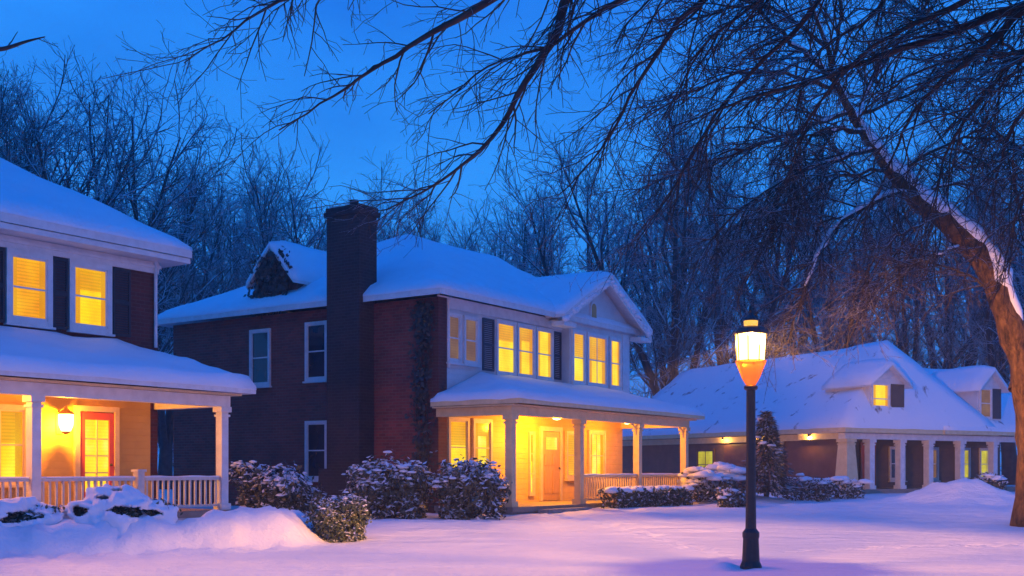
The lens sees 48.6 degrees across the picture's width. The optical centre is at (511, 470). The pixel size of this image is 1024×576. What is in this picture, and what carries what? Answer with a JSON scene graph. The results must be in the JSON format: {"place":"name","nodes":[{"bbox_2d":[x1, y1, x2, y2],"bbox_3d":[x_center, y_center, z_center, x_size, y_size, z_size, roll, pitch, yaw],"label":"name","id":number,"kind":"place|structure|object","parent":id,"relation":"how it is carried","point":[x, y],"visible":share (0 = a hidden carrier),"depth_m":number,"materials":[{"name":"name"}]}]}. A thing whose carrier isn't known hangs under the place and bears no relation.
{"place":"outdoors","nodes":[
{"label":"outdoors","id":0,"kind":"place"},
{"bbox_2d":[0,472,1023,575],"bbox_3d":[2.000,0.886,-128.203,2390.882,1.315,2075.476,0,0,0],"label":"snow ground","id":1,"kind":"structure","parent":0,"point":[961,527],"depth_m":20.64,"materials":[{"name":"white snow"}]},
{"bbox_2d":[0,31,57,51],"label":"street tree","id":2,"kind":"object","parent":1,"relation":"on","point":[7,47],"visible":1,"depth_m":12.93,"materials":[{"name":"brown plant"}]},
{"bbox_2d":[0,496,64,527],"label":"buried bush","id":3,"kind":"object","parent":1,"relation":"on","point":[24,511],"visible":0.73,"depth_m":19.69,"materials":[{"name":"white plant"}]},
{"bbox_2d":[0,66,187,211],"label":"bare tree","id":4,"kind":"object","parent":1,"relation":"on","point":[105,194],"visible":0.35,"depth_m":52.94,"materials":[{"name":"brown plant"}]},
{"bbox_2d":[0,66,218,295],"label":"bare tree","id":5,"kind":"object","parent":1,"relation":"on","point":[38,120],"visible":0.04,"depth_m":57.42,"materials":[{"name":"brown plant"}]},
{"bbox_2d":[0,35,242,336],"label":"bare tree","id":6,"kind":"object","parent":1,"relation":"on","point":[159,207],"visible":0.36,"depth_m":54.31,"materials":[{"name":"brown plant"}]},
{"bbox_2d":[60,484,182,533],"bbox_3d":[-7.159,0.997,20.555,2.438,1.510,1.778,0,0,-36],"label":"buried bush","id":7,"kind":"object","parent":1,"relation":"on","point":[112,506],"visible":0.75,"depth_m":20.25,"materials":[{"name":"white plant"}]},
{"bbox_2d":[0,44,255,354],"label":"bare tree","id":8,"kind":"object","parent":1,"relation":"on","point":[186,275],"visible":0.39,"depth_m":57.43,"materials":[{"name":"brown plant"}]},
{"bbox_2d":[0,157,256,519],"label":"porch house","id":9,"kind":"structure","parent":1,"relation":"on","point":[87,368],"depth_m":24.25,"materials":[{"name":"brick"}]},
{"bbox_2d":[0,404,25,487],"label":"window","id":10,"kind":"structure","parent":9,"relation":"in","point":[12,417],"depth_m":23.29,"materials":[{"name":"yellow glass"}]},
{"bbox_2d":[3,248,55,329],"bbox_3d":[-10.055,-3.775,23.643,0.120,1.580,1.130,0,0,34],"label":"window","id":11,"kind":"structure","parent":9,"relation":"in","point":[28,275],"depth_m":23.66,"materials":[{"name":"yellow"}]},
{"bbox_2d":[67,259,114,336],"bbox_3d":[-9.231,-3.775,24.860,0.120,1.580,1.150,0,0,34],"label":"window","id":12,"kind":"structure","parent":9,"relation":"in","point":[90,284],"depth_m":24.87,"materials":[{"name":"yellow"}]},
{"bbox_2d":[80,412,113,499],"bbox_3d":[-9.117,-0.210,24.917,0.121,2.120,0.860,0,0,34],"label":"door","id":13,"kind":"structure","parent":9,"relation":"in","point":[96,429],"depth_m":24.92,"materials":[{"name":"red"}]},
{"bbox_2d":[47,103,280,488],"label":"bare tree","id":14,"kind":"object","parent":1,"relation":"on","point":[165,439],"visible":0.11,"depth_m":66.13,"materials":[{"name":"brown plant"}]},
{"bbox_2d":[107,150,324,353],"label":"bare tree","id":15,"kind":"object","parent":1,"relation":"on","point":[213,243],"visible":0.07,"depth_m":80.64,"materials":[{"name":"brown plant"}]},
{"bbox_2d":[174,161,326,296],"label":"bare tree","id":16,"kind":"object","parent":1,"relation":"on","point":[244,220],"visible":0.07,"depth_m":80.99,"materials":[{"name":"brown plant"}]},
{"bbox_2d":[228,459,327,515],"bbox_3d":[-5.711,0.500,27.606,2.185,1.546,2.122,0,0,37],"label":"rhododendron","id":17,"kind":"object","parent":1,"relation":"on","point":[260,486],"visible":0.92,"depth_m":27.14,"materials":[{"name":"green plant"}]},
{"bbox_2d":[211,119,432,291],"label":"bare tree","id":18,"kind":"object","parent":1,"relation":"on","point":[293,220],"visible":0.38,"depth_m":70.43,"materials":[{"name":"brown plant"}]},
{"bbox_2d":[302,491,371,542],"bbox_3d":[-3.443,0.975,22.367,1.346,1.126,1.146,0,0,-27],"label":"boxwood","id":19,"kind":"object","parent":1,"relation":"on","point":[326,517],"visible":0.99,"depth_m":22.07,"materials":[{"name":"green plant"}]},
{"bbox_2d":[297,180,442,250],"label":"bare tree","id":20,"kind":"object","parent":1,"relation":"on","point":[403,229],"visible":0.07,"depth_m":80.49,"materials":[{"name":"brown plant"}]},
{"bbox_2d":[339,450,435,519],"bbox_3d":[-2.982,0.399,27.378,2.414,1.843,2.053,0,0,-7],"label":"rhododendron","id":21,"kind":"object","parent":1,"relation":"on","point":[409,484],"visible":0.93,"depth_m":26.89,"materials":[{"name":"green plant"}]},
{"bbox_2d":[158,199,704,514],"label":"brick house","id":22,"kind":"structure","parent":1,"relation":"on","point":[538,402],"depth_m":32.86,"materials":[{"name":"red brick"}]},
{"bbox_2d":[249,328,271,387],"bbox_3d":[-7.510,-3.325,33.679,0.940,1.750,0.120,0,0,34],"label":"window","id":23,"kind":"structure","parent":22,"relation":"in","point":[259,339],"depth_m":33.70,"materials":[{"name":"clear glass"}]},
{"bbox_2d":[243,246,293,318],"bbox_3d":[-7.296,-5.530,33.658,2.166,2.201,0.362,0,0,34],"label":"climbing vine","id":24,"kind":"object","parent":22,"relation":"attached to","point":[271,277],"visible":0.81,"depth_m":33.50,"materials":[{"name":"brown plant"}]},
{"bbox_2d":[302,320,326,382],"bbox_3d":[-5.614,-3.385,32.395,0.940,1.750,0.120,0,0,34],"label":"window","id":25,"kind":"structure","parent":22,"relation":"in","point":[315,332],"depth_m":32.44,"materials":[{"name":"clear glass"}]},
{"bbox_2d":[304,420,326,481],"bbox_3d":[-5.614,-0.545,32.395,0.940,1.750,0.120,0,0,34],"label":"window","id":26,"kind":"structure","parent":22,"relation":"in","point":[315,431],"depth_m":32.46,"materials":[{"name":"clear glass"}]},
{"bbox_2d":[404,300,442,509],"bbox_3d":[-2.387,-1.662,30.127,1.372,6.088,0.296,0,0,34],"label":"climbing vine","id":27,"kind":"object","parent":22,"relation":"attached to","point":[421,315],"visible":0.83,"depth_m":30.14,"materials":[{"name":"green plant"}]},
{"bbox_2d":[446,312,463,365],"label":"window","id":28,"kind":"structure","parent":22,"relation":"in","point":[455,319],"depth_m":30.60,"materials":[{"name":"white wood"}]},
{"bbox_2d":[447,417,469,467],"bbox_3d":[-1.448,-0.625,30.709,0.070,1.630,0.940,0,0,34],"label":"window","id":29,"kind":"structure","parent":22,"relation":"in","point":[458,428],"depth_m":30.70,"materials":[{"name":"yellow glass"}]},
{"bbox_2d":[463,315,481,367],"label":"window","id":30,"kind":"structure","parent":22,"relation":"in","point":[470,323],"depth_m":31.20,"materials":[{"name":"white"}]},
{"bbox_2d":[472,418,492,468],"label":"window","id":31,"kind":"structure","parent":22,"relation":"in","point":[482,429],"depth_m":31.67,"materials":[{"name":"yellow glass"}]},
{"bbox_2d":[495,319,516,375],"bbox_3d":[-0.148,-3.485,32.582,0.120,1.650,1.080,0,0,34],"label":"window","id":32,"kind":"structure","parent":22,"relation":"in","point":[505,331],"depth_m":32.61,"materials":[{"name":"yellow"}]},
{"bbox_2d":[517,323,535,378],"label":"window","id":33,"kind":"structure","parent":22,"relation":"in","point":[526,334],"depth_m":33.52,"materials":[{"name":"yellow"}]},
{"bbox_2d":[536,326,553,381],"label":"window","id":34,"kind":"structure","parent":22,"relation":"in","point":[544,336],"depth_m":34.34,"materials":[{"name":"yellow glass"}]},
{"bbox_2d":[543,432,560,500],"bbox_3d":[1.210,-0.130,34.572,0.129,2.080,0.980,0,0,34],"label":"door","id":35,"kind":"structure","parent":22,"relation":"in","point":[551,440],"depth_m":34.58,"materials":[{"name":"brown wood"}]},
{"bbox_2d":[564,431,573,480],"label":"window","id":36,"kind":"structure","parent":22,"relation":"in","point":[569,435],"depth_m":35.54,"materials":[{"name":"yellow"}]},
{"bbox_2d":[571,329,585,384],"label":"window","id":37,"kind":"structure","parent":22,"relation":"in","point":[578,337],"depth_m":35.42,"materials":[{"name":"yellow glass"}]},
{"bbox_2d":[587,430,605,482],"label":"window","id":38,"kind":"structure","parent":22,"relation":"in","point":[596,439],"depth_m":36.93,"materials":[{"name":"yellow glass"}]},
{"bbox_2d":[586,332,607,388],"bbox_3d":[2.757,-3.495,36.340,0.120,1.770,1.380,0,0,34],"label":"window","id":39,"kind":"structure","parent":22,"relation":"in","point":[596,344],"depth_m":36.35,"materials":[{"name":"yellow glass"}]},
{"bbox_2d":[608,336,623,391],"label":"window","id":40,"kind":"structure","parent":22,"relation":"in","point":[614,344],"depth_m":37.34,"materials":[{"name":"yellow glass"}]},
{"bbox_2d":[377,139,511,261],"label":"bare tree","id":41,"kind":"object","parent":1,"relation":"on","point":[469,240],"visible":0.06,"depth_m":82.31,"materials":[{"name":"brown plant"}]},
{"bbox_2d":[428,454,511,519],"bbox_3d":[-0.999,0.454,27.248,2.019,1.700,1.825,0,0,-2],"label":"rhododendron","id":42,"kind":"object","parent":1,"relation":"on","point":[465,490],"visible":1,"depth_m":26.81,"materials":[{"name":"green plant"}]},
{"bbox_2d":[386,177,571,276],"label":"bare tree","id":43,"kind":"object","parent":1,"relation":"on","point":[501,235],"visible":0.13,"depth_m":84.58,"materials":[{"name":"brown plant"}]},
{"bbox_2d":[86,0,1023,352],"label":"overhanging tree","id":44,"kind":"object","parent":1,"relation":"on","point":[1008,12],"visible":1,"depth_m":13.03,"materials":[{"name":"brown plant"}]},
{"bbox_2d":[494,171,623,276],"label":"bare tree","id":45,"kind":"object","parent":1,"relation":"on","point":[526,230],"visible":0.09,"depth_m":76.58,"materials":[{"name":"brown plant"}]},
{"bbox_2d":[482,144,662,392],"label":"bare tree","id":46,"kind":"object","parent":1,"relation":"on","point":[546,261],"visible":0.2,"depth_m":67.11,"materials":[{"name":"brown plant"}]},
{"bbox_2d":[158,330,1016,469],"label":"distant woods","id":47,"kind":"object","parent":1,"relation":"on","point":[644,388],"depth_m":112.24,"materials":[{"name":"brown plant"}]},
{"bbox_2d":[595,484,693,507],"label":"hedge","id":48,"kind":"object","parent":1,"relation":"on","point":[647,496],"visible":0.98,"depth_m":32.74,"materials":[{"name":"green plant"}]},
{"bbox_2d":[520,72,772,395],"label":"bare tree","id":49,"kind":"object","parent":1,"relation":"on","point":[671,347],"visible":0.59,"depth_m":58.92,"materials":[{"name":"brown plant"}]},
{"bbox_2d":[677,477,718,501],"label":"snowy bush","id":50,"kind":"object","parent":1,"relation":"on","point":[681,481],"visible":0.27,"depth_m":36.18,"materials":[{"name":"green plant"}]},
{"bbox_2d":[678,461,745,501],"bbox_3d":[6.394,0.404,36.083,2.204,1.394,1.832,0,0,-22],"label":"snowy bush","id":51,"kind":"object","parent":1,"relation":"on","point":[729,475],"visible":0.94,"depth_m":35.63,"materials":[{"name":"white snow"}]},
{"bbox_2d":[714,487,757,507],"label":"dark bush","id":52,"kind":"object","parent":1,"relation":"on","point":[726,497],"visible":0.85,"depth_m":33.20,"materials":[{"name":"green plant"}]},
{"bbox_2d":[611,55,877,370],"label":"bare tree","id":53,"kind":"object","parent":1,"relation":"on","point":[721,359],"visible":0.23,"depth_m":66.34,"materials":[{"name":"brown plant"}]},
{"bbox_2d":[733,306,768,569],"bbox_3d":[3.500,-0.435,16.600,0.480,3.970,0.480,0,0,0],"label":"street lamp","id":54,"kind":"object","parent":1,"relation":"on","point":[750,551],"visible":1,"depth_m":16.53,"materials":[{"name":"metal"}]},
{"bbox_2d":[738,410,802,496],"bbox_3d":[8.172,-0.506,36.495,2.369,2.889,2.437,0,0,0],"label":"evergreen","id":55,"kind":"object","parent":1,"relation":"on","point":[765,419],"visible":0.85,"depth_m":36.21,"materials":[{"name":"green plant"}]},
{"bbox_2d":[565,0,1023,526],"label":"leaning tree","id":56,"kind":"object","parent":1,"relation":"on","point":[1010,332],"visible":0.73,"depth_m":24.29,"materials":[{"name":"brown plant"}]},
{"bbox_2d":[773,473,837,501],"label":"dark bush","id":57,"kind":"object","parent":1,"relation":"on","point":[818,484],"visible":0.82,"depth_m":37.32,"materials":[{"name":"green plant"}]},
{"bbox_2d":[622,340,1015,493],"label":"cottage","id":58,"kind":"structure","parent":1,"relation":"on","point":[904,423],"depth_m":45.94,"materials":[{"name":"brown"}]},
{"bbox_2d":[696,449,714,466],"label":"window","id":59,"kind":"structure","parent":58,"relation":"in","point":[704,457],"depth_m":48.63,"materials":[{"name":"yellow glass"}]},
{"bbox_2d":[724,445,761,490],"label":"garage door","id":60,"kind":"structure","parent":58,"relation":"in","point":[733,454],"depth_m":46.93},
{"bbox_2d":[860,442,875,487],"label":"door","id":61,"kind":"structure","parent":58,"relation":"in","point":[862,447],"depth_m":45.57,"materials":[{"name":"wood"}]},
{"bbox_2d":[888,446,906,481],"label":"window","id":62,"kind":"structure","parent":58,"relation":"in","point":[891,449],"depth_m":46.54,"materials":[{"name":"white glass"}]},
{"bbox_2d":[933,447,940,481],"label":"window","id":63,"kind":"structure","parent":58,"relation":"in","point":[935,449],"depth_m":47.95,"materials":[{"name":"white"}]},
{"bbox_2d":[965,448,970,478],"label":"window","id":64,"kind":"structure","parent":58,"relation":"in","point":[967,450],"depth_m":49.05,"materials":[{"name":"yellow glass"}]},
{"bbox_2d":[979,448,987,480],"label":"window","id":65,"kind":"structure","parent":58,"relation":"in","point":[983,452],"depth_m":49.59,"materials":[{"name":"yellow glass"}]},
{"bbox_2d":[702,129,954,361],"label":"bare tree","id":66,"kind":"object","parent":1,"relation":"on","point":[801,322],"visible":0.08,"depth_m":70.42,"materials":[{"name":"brown plant"}]},
{"bbox_2d":[814,476,872,498],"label":"dark bush","id":67,"kind":"object","parent":1,"relation":"on","point":[842,481],"visible":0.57,"depth_m":38.14,"materials":[{"name":"green plant"}]},
{"bbox_2d":[740,123,955,353],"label":"bare tree","id":68,"kind":"object","parent":1,"relation":"on","point":[826,330],"visible":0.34,"depth_m":64.92,"materials":[{"name":"brown plant"}]},
{"bbox_2d":[809,156,1022,368],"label":"bare tree","id":69,"kind":"object","parent":1,"relation":"on","point":[903,345],"visible":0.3,"depth_m":69.92,"materials":[{"name":"brown plant"}]},
{"bbox_2d":[838,89,1023,373],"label":"bare tree","id":70,"kind":"object","parent":1,"relation":"on","point":[951,307],"visible":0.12,"depth_m":73.49,"materials":[{"name":"brown plant"}]},
{"bbox_2d":[910,149,1023,484],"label":"bare tree","id":71,"kind":"object","parent":1,"relation":"on","point":[996,359],"visible":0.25,"depth_m":67.27,"materials":[{"name":"brown plant"}]},
{"bbox_2d":[951,124,1023,383],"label":"bare tree","id":72,"kind":"object","parent":1,"relation":"on","point":[1019,285],"visible":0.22,"depth_m":61.91,"materials":[{"name":"brown plant"}]},
{"bbox_2d":[969,471,1008,490],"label":"dark bush","id":73,"kind":"object","parent":1,"relation":"on","point":[999,482],"visible":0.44,"depth_m":39.71,"materials":[{"name":"green plant"}]},
{"bbox_2d":[0,0,1023,471],"label":"sky","id":74,"kind":"structure","parent":0,"point":[93,26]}
]}

